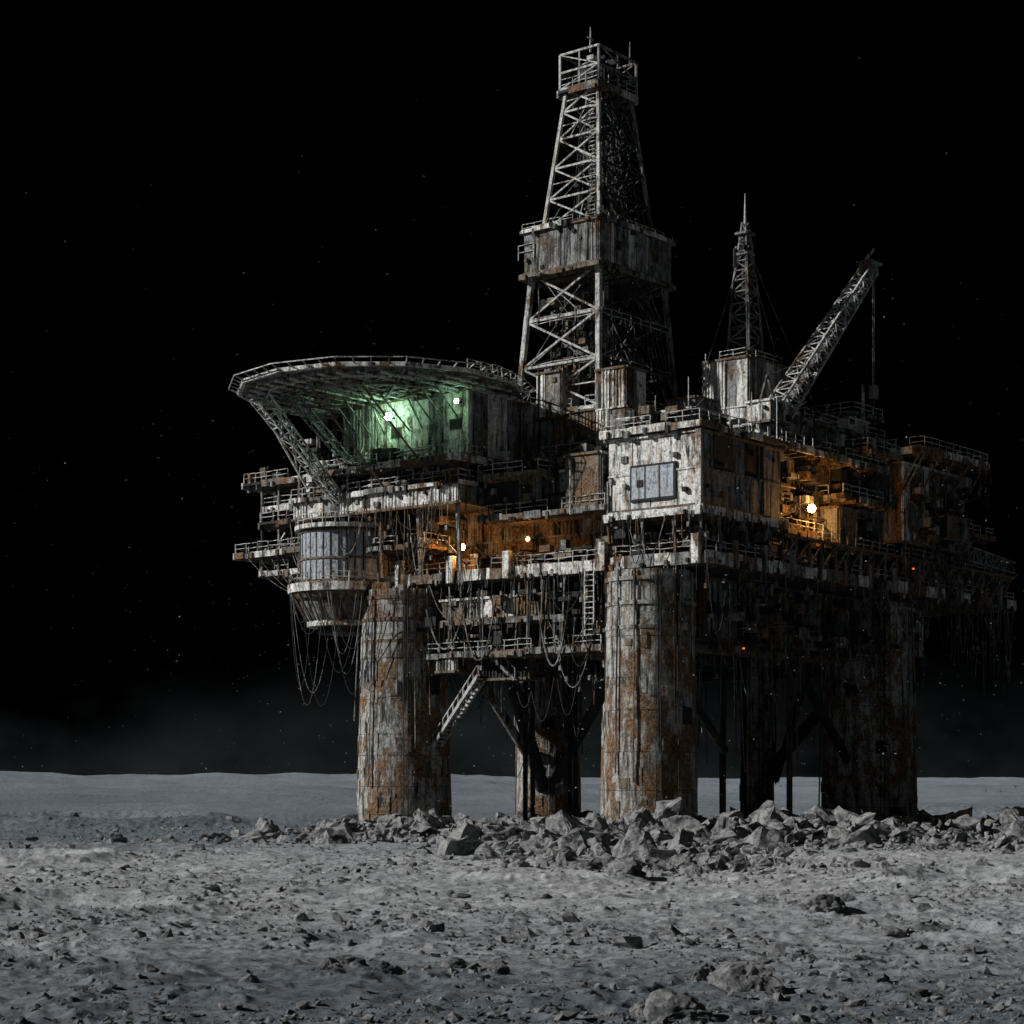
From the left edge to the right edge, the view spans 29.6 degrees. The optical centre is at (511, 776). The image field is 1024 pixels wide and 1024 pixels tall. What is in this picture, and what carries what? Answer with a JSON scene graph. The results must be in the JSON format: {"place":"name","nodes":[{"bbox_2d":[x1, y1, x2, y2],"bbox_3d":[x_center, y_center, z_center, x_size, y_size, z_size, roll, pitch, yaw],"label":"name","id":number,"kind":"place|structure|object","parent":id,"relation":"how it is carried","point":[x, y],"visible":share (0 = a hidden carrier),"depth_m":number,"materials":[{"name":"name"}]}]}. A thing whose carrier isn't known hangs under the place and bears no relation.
{"place":"outdoors","nodes":[
{"label":"outdoors","id":0,"kind":"place"},
{"bbox_2d":[0,771,1023,1023],"bbox_3d":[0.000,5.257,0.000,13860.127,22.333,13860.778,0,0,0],"label":"ground","id":1,"kind":"structure","parent":0,"point":[198,801],"depth_m":89.66,"materials":[{"name":"grey gravel"}]},
{"bbox_2d":[24,837,38,840],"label":"boulder","id":2,"kind":"object","parent":1,"relation":"on","point":[31,838],"visible":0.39,"depth_m":189.91,"materials":[{"name":"grey stone"}]},
{"bbox_2d":[103,833,127,842],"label":"boulder","id":3,"kind":"object","parent":1,"relation":"on","point":[113,837],"visible":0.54,"depth_m":186.53,"materials":[{"name":"grey stone"}]},
{"bbox_2d":[187,844,205,850],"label":"boulder","id":4,"kind":"object","parent":1,"relation":"on","point":[199,847],"visible":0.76,"depth_m":168.24,"materials":[{"name":"grey stone"}]},
{"bbox_2d":[238,974,260,982],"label":"boulder","id":5,"kind":"object","parent":1,"relation":"on","point":[250,978],"visible":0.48,"depth_m":60.11,"materials":[{"name":"grey stone"}]},
{"bbox_2d":[312,891,324,895],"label":"boulder","id":6,"kind":"object","parent":1,"relation":"on","point":[317,893],"visible":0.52,"depth_m":105.53,"materials":[{"name":"grey stone"}]},
{"bbox_2d":[317,957,338,969],"bbox_3d":[-6.047,6.152,63.797,0.740,0.445,0.627,0,0,-1],"label":"boulder","id":7,"kind":"object","parent":1,"relation":"on","point":[326,963],"visible":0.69,"depth_m":63.56,"materials":[{"name":"grey stone"}]},
{"bbox_2d":[335,954,369,966],"bbox_3d":[-5.507,6.295,64.803,1.523,0.693,1.323,0,0,-17],"label":"boulder","id":8,"kind":"object","parent":1,"relation":"on","point":[345,960],"visible":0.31,"depth_m":64.44,"materials":[{"name":"grey stone"}]},
{"bbox_2d":[372,960,395,974],"bbox_3d":[-4.111,6.242,62.066,1.017,0.713,0.871,0,0,29],"label":"boulder","id":9,"kind":"object","parent":1,"relation":"on","point":[384,967],"visible":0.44,"depth_m":61.83,"materials":[{"name":"grey stone"}]},
{"bbox_2d":[441,957,469,967],"bbox_3d":[-1.931,6.268,65.119,0.935,0.418,1.313,0,0,-39],"label":"boulder","id":10,"kind":"object","parent":1,"relation":"on","point":[453,962],"visible":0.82,"depth_m":64.76,"materials":[{"name":"grey stone"}]},
{"bbox_2d":[452,893,470,897],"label":"boulder","id":11,"kind":"object","parent":1,"relation":"on","point":[459,895],"visible":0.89,"depth_m":103.63,"materials":[{"name":"grey stone"}]},
{"bbox_2d":[478,960,509,973],"bbox_3d":[-0.587,6.332,64.140,0.986,0.450,1.210,0,0,9],"label":"boulder","id":12,"kind":"object","parent":1,"relation":"on","point":[498,966],"visible":0.91,"depth_m":63.78,"materials":[{"name":"grey stone"}]},
{"bbox_2d":[129,797,1023,885],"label":"rubble","id":13,"kind":"object","parent":1,"relation":"on","point":[668,835],"visible":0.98,"depth_m":181.15,"materials":[{"name":"grey stone"}]},
{"bbox_2d":[575,984,591,988],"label":"boulder","id":14,"kind":"object","parent":1,"relation":"on","point":[582,986],"visible":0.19,"depth_m":57.54,"materials":[{"name":"grey stone"}]},
{"bbox_2d":[569,859,601,869],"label":"boulder","id":15,"kind":"object","parent":1,"relation":"on","point":[578,864],"visible":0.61,"depth_m":135.49,"materials":[{"name":"grey stone"}]},
{"bbox_2d":[228,27,1019,820],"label":"oil rig","id":16,"kind":"object","parent":1,"relation":"on","point":[734,465],"visible":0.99,"depth_m":228.33,"materials":[{"name":"white paint"}]},
{"bbox_2d":[607,857,642,875],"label":"boulder","id":17,"kind":"object","parent":1,"relation":"on","point":[627,865],"visible":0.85,"depth_m":124.34,"materials":[{"name":"grey stone"}]},
{"bbox_2d":[629,999,645,1016],"bbox_3d":[3.622,6.394,52.938,0.873,0.607,0.928,0,0,14],"label":"boulder","id":18,"kind":"object","parent":1,"relation":"on","point":[637,1009],"visible":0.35,"depth_m":52.65,"materials":[{"name":"grey stone"}]},
{"bbox_2d":[643,988,720,1022],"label":"boulder","id":19,"kind":"object","parent":1,"relation":"on","point":[672,1004],"visible":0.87,"depth_m":51.64,"materials":[{"name":"grey stone"}]},
{"bbox_2d":[684,864,702,876],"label":"boulder","id":20,"kind":"object","parent":1,"relation":"on","point":[692,870],"visible":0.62,"depth_m":128.20,"materials":[{"name":"grey stone"}]},
{"bbox_2d":[688,962,715,980],"bbox_3d":[6.023,6.226,60.995,1.086,0.771,1.394,0,0,28],"label":"boulder","id":21,"kind":"object","parent":1,"relation":"on","point":[701,972],"visible":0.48,"depth_m":60.45,"materials":[{"name":"grey stone"}]},
{"bbox_2d":[707,961,783,994],"bbox_3d":[7.148,6.218,59.048,2.146,1.228,2.272,0,0,-11],"label":"boulder","id":22,"kind":"object","parent":1,"relation":"on","point":[743,976],"visible":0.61,"depth_m":58.39,"materials":[{"name":"grey stone"}]},
{"bbox_2d":[776,867,790,873],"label":"boulder","id":23,"kind":"object","parent":1,"relation":"on","point":[781,870],"visible":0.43,"depth_m":128.21,"materials":[{"name":"grey stone"}]},
{"bbox_2d":[801,894,845,911],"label":"boulder","id":24,"kind":"object","parent":1,"relation":"on","point":[826,902],"visible":0.7,"depth_m":93.53,"materials":[{"name":"grey stone"}]},
{"bbox_2d":[837,893,857,901],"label":"boulder","id":25,"kind":"object","parent":1,"relation":"on","point":[846,897],"visible":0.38,"depth_m":95.92,"materials":[{"name":"grey stone"}]},
{"bbox_2d":[884,926,907,937],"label":"boulder","id":26,"kind":"object","parent":1,"relation":"on","point":[893,931],"visible":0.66,"depth_m":79.74,"materials":[{"name":"grey stone"}]},
{"bbox_2d":[955,943,975,953],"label":"boulder","id":27,"kind":"object","parent":1,"relation":"on","point":[968,947],"visible":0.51,"depth_m":70.76,"materials":[{"name":"grey stone"}]},
{"bbox_2d":[1,71,1022,833],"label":"dust","id":28,"kind":"object","parent":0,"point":[589,657],"visible":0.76,"depth_m":200.84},
{"bbox_2d":[0,0,1023,778],"label":"sky","id":29,"kind":"structure","parent":0,"point":[301,131],"materials":[{"name":"black"}]}
]}

